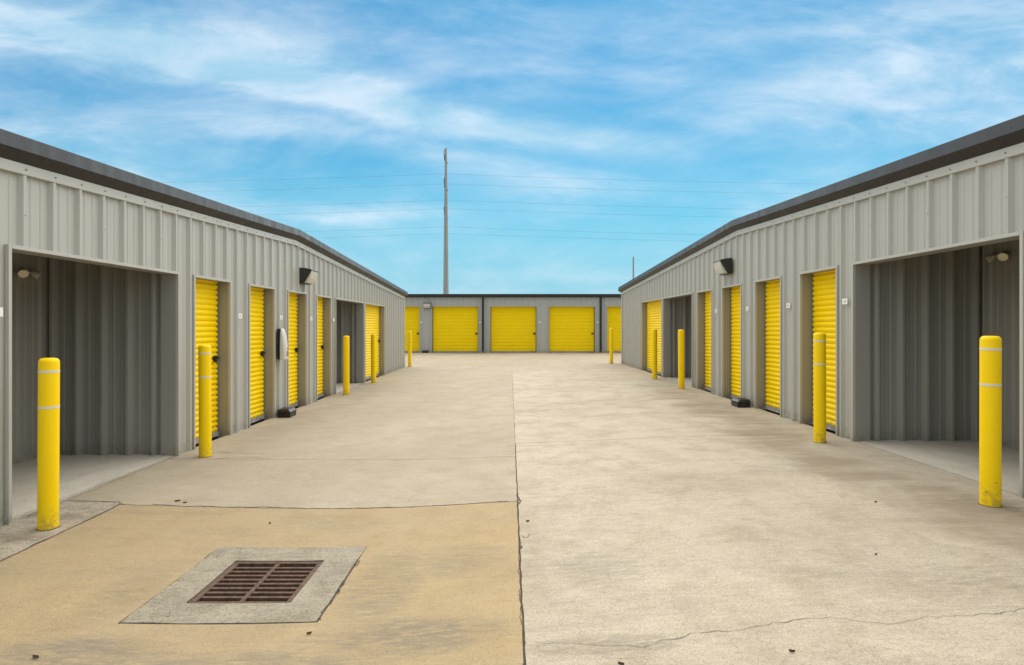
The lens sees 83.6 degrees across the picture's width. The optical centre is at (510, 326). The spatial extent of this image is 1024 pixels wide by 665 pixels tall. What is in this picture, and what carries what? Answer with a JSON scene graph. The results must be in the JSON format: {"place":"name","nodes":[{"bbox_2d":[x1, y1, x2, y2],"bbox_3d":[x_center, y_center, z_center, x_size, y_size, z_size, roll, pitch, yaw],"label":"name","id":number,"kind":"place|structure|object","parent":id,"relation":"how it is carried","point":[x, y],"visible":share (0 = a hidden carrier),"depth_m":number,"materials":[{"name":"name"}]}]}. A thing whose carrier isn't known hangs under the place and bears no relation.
{"place":"outdoors","nodes":[
{"label":"outdoors","id":0,"kind":"place"},
{"bbox_2d":[0,501,122,560],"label":"pavement","id":1,"kind":"structure","parent":0,"point":[18,535],"depth_m":4.54,"materials":[{"name":"concrete"}]},
{"bbox_2d":[36,358,59,530],"bbox_3d":[-3.627,0.977,4.501,0.150,1.455,0.150,0,0,-44],"label":"bollard","id":2,"kind":"object","parent":1,"relation":"on","point":[48,443],"visible":0.86,"depth_m":4.45,"materials":[{"name":"yellow metal"}]},
{"bbox_2d":[1,504,118,560],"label":"pavement crack","id":3,"kind":"object","parent":1,"relation":"on","point":[58,533],"visible":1,"depth_m":4.38,"materials":[{"name":"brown concrete"}]},
{"bbox_2d":[0,501,522,664],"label":"pavement","id":4,"kind":"structure","parent":0,"point":[432,585],"depth_m":3.51,"materials":[{"name":"beige concrete"}]},
{"bbox_2d":[120,546,366,623],"bbox_3d":[-1.610,1.947,3.700,1.160,0.642,1.160,0,0,0],"label":"storm drain","id":5,"kind":"object","parent":4,"relation":"in","point":[258,585],"visible":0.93,"depth_m":3.60,"materials":[{"name":"concrete"}]},
{"bbox_2d":[117,547,323,623],"bbox_3d":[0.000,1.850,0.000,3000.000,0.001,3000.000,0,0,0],"label":"surround","id":6,"kind":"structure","parent":5,"relation":"attached to","point":[209,583],"depth_m":4.14,"materials":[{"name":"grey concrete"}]},
{"bbox_2d":[443,148,448,293],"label":"power pole","id":7,"kind":"object","parent":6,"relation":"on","point":[445,279],"visible":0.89,"depth_m":91.74,"materials":[{"name":"grey"}]},
{"bbox_2d":[160,174,788,183],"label":"power line","id":8,"kind":"object","parent":7,"relation":"attached to","point":[488,175],"visible":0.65,"depth_m":91.49,"materials":[{"name":"grey metal"}]},
{"bbox_2d":[269,209,702,216],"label":"power line","id":9,"kind":"object","parent":7,"relation":"attached to","point":[495,210],"visible":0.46,"depth_m":92.49,"materials":[{"name":"grey metal"}]},
{"bbox_2d":[250,200,725,208],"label":"power line","id":10,"kind":"object","parent":7,"relation":"attached to","point":[485,201],"visible":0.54,"depth_m":91.49,"materials":[{"name":"grey metal"}]},
{"bbox_2d":[203,184,788,193],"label":"power line","id":11,"kind":"object","parent":7,"relation":"attached to","point":[490,185],"visible":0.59,"depth_m":92.49,"materials":[{"name":"grey metal"}]},
{"bbox_2d":[332,233,665,240],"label":"power line","id":12,"kind":"object","parent":7,"relation":"attached to","point":[501,235],"visible":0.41,"depth_m":92.49,"materials":[{"name":"grey metal"}]},
{"bbox_2d":[308,227,693,234],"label":"power line","id":13,"kind":"object","parent":7,"relation":"attached to","point":[493,228],"visible":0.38,"depth_m":91.49,"materials":[{"name":"grey metal"}]},
{"bbox_2d":[319,560,359,619],"bbox_3d":[-1.060,1.627,3.577,0.031,0.008,0.818,0,0,0],"label":"pavement crack","id":14,"kind":"object","parent":4,"relation":"on","point":[338,591],"visible":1,"depth_m":3.52,"materials":[{"name":"brown concrete"}]},
{"bbox_2d":[518,537,525,664],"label":"pavement crack","id":15,"kind":"object","parent":4,"relation":"on","point":[521,605],"visible":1,"depth_m":3.19,"materials":[{"name":"brown concrete"}]},
{"bbox_2d":[63,456,516,508],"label":"pavement","id":16,"kind":"structure","parent":0,"point":[297,484],"depth_m":5.72,"materials":[{"name":"concrete"}]},
{"bbox_2d":[154,501,498,508],"bbox_3d":[-1.607,1.585,5.087,3.168,0.063,0.043,0,0,0],"label":"pavement crack","id":17,"kind":"object","parent":16,"relation":"on","point":[330,508],"visible":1,"depth_m":5.09,"materials":[{"name":"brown concrete"}]},
{"bbox_2d":[120,379,525,664],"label":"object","id":18,"kind":"structure","parent":0,"point":[521,593],"depth_m":3.69,"materials":[{"name":"brown"}]},
{"bbox_2d":[168,372,515,459],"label":"pavement","id":19,"kind":"structure","parent":0,"point":[424,415],"depth_m":8.93,"materials":[{"name":"concrete"}]},
{"bbox_2d":[198,345,211,457],"bbox_3d":[-3.643,0.949,6.838,0.150,1.455,0.150,0,0,-36],"label":"bollard","id":20,"kind":"object","parent":19,"relation":"on","point":[204,395],"visible":0.85,"depth_m":6.78,"materials":[{"name":"yellow metal"}]},
{"bbox_2d":[277,407,296,417],"bbox_3d":[-3.835,1.478,9.840,0.229,0.144,0.330,0,0,-2],"label":"bait station","id":21,"kind":"object","parent":19,"relation":"on","point":[286,412],"visible":1,"depth_m":9.69,"materials":[{"name":"black plastic"}]},
{"bbox_2d":[343,336,349,394],"bbox_3d":[-3.711,0.943,12.973,0.150,1.455,0.150,0,0,-13],"label":"bollard","id":22,"kind":"object","parent":19,"relation":"on","point":[345,365],"visible":0.8,"depth_m":12.92,"materials":[{"name":"yellow metal"}]},
{"bbox_2d":[371,334,375,382],"bbox_3d":[-3.733,0.942,15.649,0.150,1.455,0.150,0,0,-31],"label":"bollard","id":23,"kind":"object","parent":19,"relation":"on","point":[373,358],"visible":0.82,"depth_m":15.59,"materials":[{"name":"yellow metal"}]},
{"bbox_2d":[0,0,1023,293],"label":"sky","id":24,"kind":"structure","parent":0,"point":[759,96],"materials":[{"name":"blue"}]},
{"bbox_2d":[393,353,632,371],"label":"pavement","id":25,"kind":"structure","parent":0,"point":[469,362],"depth_m":23.28,"materials":[{"name":"concrete"}]},
{"bbox_2d":[0,129,407,525],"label":"storage building","id":26,"kind":"structure","parent":25,"relation":"on","point":[131,298],"depth_m":6.92,"materials":[{"name":"metal"}]},
{"bbox_2d":[0,307,2,316],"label":"number plate","id":27,"kind":"object","parent":26,"relation":"attached to","point":[1,311],"visible":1,"depth_m":4.46,"materials":[{"name":"white plastic"}]},
{"bbox_2d":[17,268,41,278],"bbox_3d":[-5.479,-0.602,6.520,0.136,0.126,0.299,0,0,0],"label":"twin floodlight","id":28,"kind":"object","parent":26,"relation":"attached to","point":[23,272],"visible":1,"depth_m":6.45,"materials":[{"name":"grey"}]},
{"bbox_2d":[196,279,218,446],"bbox_3d":[-4.149,0.439,7.683,0.105,2.342,0.903,0,0,0],"label":"roll up door","id":29,"kind":"structure","parent":26,"relation":"in","point":[206,291],"depth_m":7.89,"materials":[{"name":"yellow metal"}]},
{"bbox_2d":[250,287,264,425],"bbox_3d":[-4.131,0.439,9.209,0.067,2.342,0.854,0,0,0],"label":"roll up door","id":30,"kind":"structure","parent":26,"relation":"in","point":[257,352],"depth_m":9.37,"materials":[{"name":"yellow metal"}]},
{"bbox_2d":[277,328,288,359],"bbox_3d":[-3.904,0.305,9.860,0.143,0.530,0.190,0,0,0],"label":"wall box","id":31,"kind":"object","parent":26,"relation":"attached to","point":[282,348],"visible":1,"depth_m":9.77,"materials":[{"name":"white plastic"}]},
{"bbox_2d":[289,293,298,408],"bbox_3d":[-4.149,0.439,10.731,0.105,2.342,0.903,0,0,0],"label":"roll up door","id":32,"kind":"structure","parent":26,"relation":"in","point":[293,349],"depth_m":10.94,"materials":[{"name":"yellow metal"}]},
{"bbox_2d":[299,268,317,284],"bbox_3d":[-3.856,-0.955,10.980,0.234,0.300,0.380,0,0,0],"label":"wall light","id":33,"kind":"object","parent":26,"relation":"attached to","point":[307,276],"visible":1,"depth_m":10.79,"materials":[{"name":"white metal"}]},
{"bbox_2d":[317,297,323,399],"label":"roll up door","id":34,"kind":"structure","parent":26,"relation":"in","point":[320,347],"depth_m":12.49,"materials":[{"name":"yellow metal"}]},
{"bbox_2d":[366,305,379,380],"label":"roll up door","id":35,"kind":"structure","parent":26,"relation":"in","point":[372,312],"depth_m":17.06,"materials":[{"name":"yellow metal"}]},
{"bbox_2d":[408,331,411,366],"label":"bollard","id":36,"kind":"object","parent":25,"relation":"on","point":[409,348],"visible":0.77,"depth_m":21.64,"materials":[{"name":"yellow metal"}]},
{"bbox_2d":[405,294,620,352],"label":"storage building","id":37,"kind":"structure","parent":25,"relation":"on","point":[450,323],"depth_m":29.93,"materials":[{"name":"paint"}]},
{"bbox_2d":[405,307,418,352],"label":"roll up door","id":38,"kind":"structure","parent":37,"relation":"in","point":[411,313],"depth_m":29.94,"materials":[{"name":"yellow metal"}]},
{"bbox_2d":[423,303,430,307],"bbox_3d":[-4.300,-1.070,29.649,0.380,0.300,0.234,0,0,0],"label":"wall light","id":39,"kind":"object","parent":37,"relation":"attached to","point":[426,305],"visible":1,"depth_m":29.56,"materials":[{"name":"white metal"}]},
{"bbox_2d":[433,307,477,352],"bbox_3d":[-2.853,0.129,29.923,2.339,2.507,0.067,0,0,0],"label":"roll up door","id":40,"kind":"structure","parent":37,"relation":"in","point":[455,329],"depth_m":29.94,"materials":[{"name":"yellow metal"}]},
{"bbox_2d":[491,307,535,352],"bbox_3d":[0.177,0.129,29.923,2.339,2.507,0.067,0,0,0],"label":"roll up door","id":41,"kind":"structure","parent":37,"relation":"in","point":[513,329],"depth_m":29.94,"materials":[{"name":"yellow metal"}]},
{"bbox_2d":[549,307,593,352],"bbox_3d":[3.217,0.129,29.923,2.339,2.507,0.067,0,0,0],"label":"roll up door","id":42,"kind":"structure","parent":37,"relation":"in","point":[571,329],"depth_m":29.94,"materials":[{"name":"yellow metal"}]},
{"bbox_2d":[607,307,620,352],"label":"roll up door","id":43,"kind":"structure","parent":37,"relation":"in","point":[613,313],"depth_m":29.94,"materials":[{"name":"yellow metal"}]},
{"bbox_2d":[609,328,612,363],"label":"bollard","id":44,"kind":"object","parent":25,"relation":"on","point":[611,348],"visible":0.74,"depth_m":21.44,"materials":[{"name":"yellow metal"}]},
{"bbox_2d":[618,115,1023,498],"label":"storage building","id":45,"kind":"structure","parent":25,"relation":"on","point":[895,252],"depth_m":7.07,"materials":[{"name":"metal"}]},
{"bbox_2d":[647,300,660,375],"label":"roll up door","id":46,"kind":"structure","parent":45,"relation":"in","point":[653,308],"depth_m":17.43,"materials":[{"name":"yellow metal"}]},
{"bbox_2d":[704,292,710,392],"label":"roll up door","id":47,"kind":"structure","parent":45,"relation":"in","point":[707,387],"depth_m":12.64,"materials":[{"name":"yellow metal"}]},
{"bbox_2d":[713,258,731,274],"bbox_3d":[4.079,-1.140,11.000,0.234,0.300,0.380,0,0,0],"label":"wall light","id":48,"kind":"object","parent":45,"relation":"attached to","point":[722,266],"visible":1,"depth_m":10.82,"materials":[{"name":"white metal"}]},
{"bbox_2d":[730,287,739,398],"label":"roll up door","id":49,"kind":"structure","parent":45,"relation":"in","point":[735,298],"depth_m":11.09,"materials":[{"name":"yellow metal"}]},
{"bbox_2d":[764,280,779,414],"bbox_3d":[4.373,0.299,9.357,0.105,2.342,0.903,0,0,0],"label":"roll up door","id":50,"kind":"structure","parent":45,"relation":"in","point":[772,405],"depth_m":9.52,"materials":[{"name":"yellow metal"}]},
{"bbox_2d":[811,270,835,433],"bbox_3d":[4.373,0.299,7.833,0.105,2.342,0.903,0,0,0],"label":"roll up door","id":51,"kind":"structure","parent":45,"relation":"in","point":[824,283],"depth_m":7.85,"materials":[{"name":"yellow metal"}]},
{"bbox_2d":[842,298,847,303],"bbox_3d":[4.190,-0.310,7.170,0.005,0.072,0.110,0,0,0],"label":"number plate","id":52,"kind":"object","parent":45,"relation":"attached to","point":[845,301],"visible":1,"depth_m":7.15,"materials":[{"name":"grey plastic"}]},
{"bbox_2d":[985,251,1008,262],"bbox_3d":[5.702,-0.812,6.700,0.136,0.126,0.299,0,0,0],"label":"twin floodlight","id":53,"kind":"object","parent":45,"relation":"attached to","point":[1002,256],"visible":1,"depth_m":6.63,"materials":[{"name":"grey"}]},
{"bbox_2d":[512,368,835,443],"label":"pavement","id":54,"kind":"structure","parent":0,"point":[569,404],"depth_m":9.80,"materials":[{"name":"concrete"}]},
{"bbox_2d":[652,329,656,378],"bbox_3d":[3.858,0.802,15.296,0.150,1.455,0.150,0,0,-16],"label":"bollard","id":55,"kind":"object","parent":54,"relation":"on","point":[654,353],"visible":0.79,"depth_m":15.24,"materials":[{"name":"yellow metal"}]},
{"bbox_2d":[678,329,684,388],"bbox_3d":[3.856,0.802,12.902,0.150,1.455,0.150,0,0,-10],"label":"bollard","id":56,"kind":"object","parent":54,"relation":"on","point":[681,378],"visible":0.84,"depth_m":12.84,"materials":[{"name":"yellow metal"}]},
{"bbox_2d":[731,398,750,407],"bbox_3d":[4.048,1.338,10.060,0.229,0.144,0.330,0,0,1],"label":"bait station","id":57,"kind":"object","parent":54,"relation":"on","point":[741,402],"visible":1,"depth_m":9.91,"materials":[{"name":"black plastic"}]},
{"bbox_2d":[516,435,1023,664],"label":"pavement","id":58,"kind":"structure","parent":0,"point":[619,553],"depth_m":3.66,"materials":[{"name":"concrete"}]},
{"bbox_2d":[535,608,1022,647],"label":"pavement crack","id":59,"kind":"object","parent":58,"relation":"on","point":[785,622],"visible":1,"depth_m":2.82,"materials":[{"name":"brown concrete"}]},
{"bbox_2d":[813,332,826,442],"bbox_3d":[3.769,0.803,6.970,0.150,1.455,0.150,0,0,24],"label":"bollard","id":60,"kind":"object","parent":58,"relation":"on","point":[819,371],"visible":0.82,"depth_m":6.91,"materials":[{"name":"yellow metal"}]},
{"bbox_2d":[978,336,1002,507],"bbox_3d":[3.792,0.803,4.521,0.150,1.455,0.150,0,0,34],"label":"bollard","id":61,"kind":"object","parent":58,"relation":"on","point":[990,421],"visible":0.84,"depth_m":4.47,"materials":[{"name":"yellow metal"}]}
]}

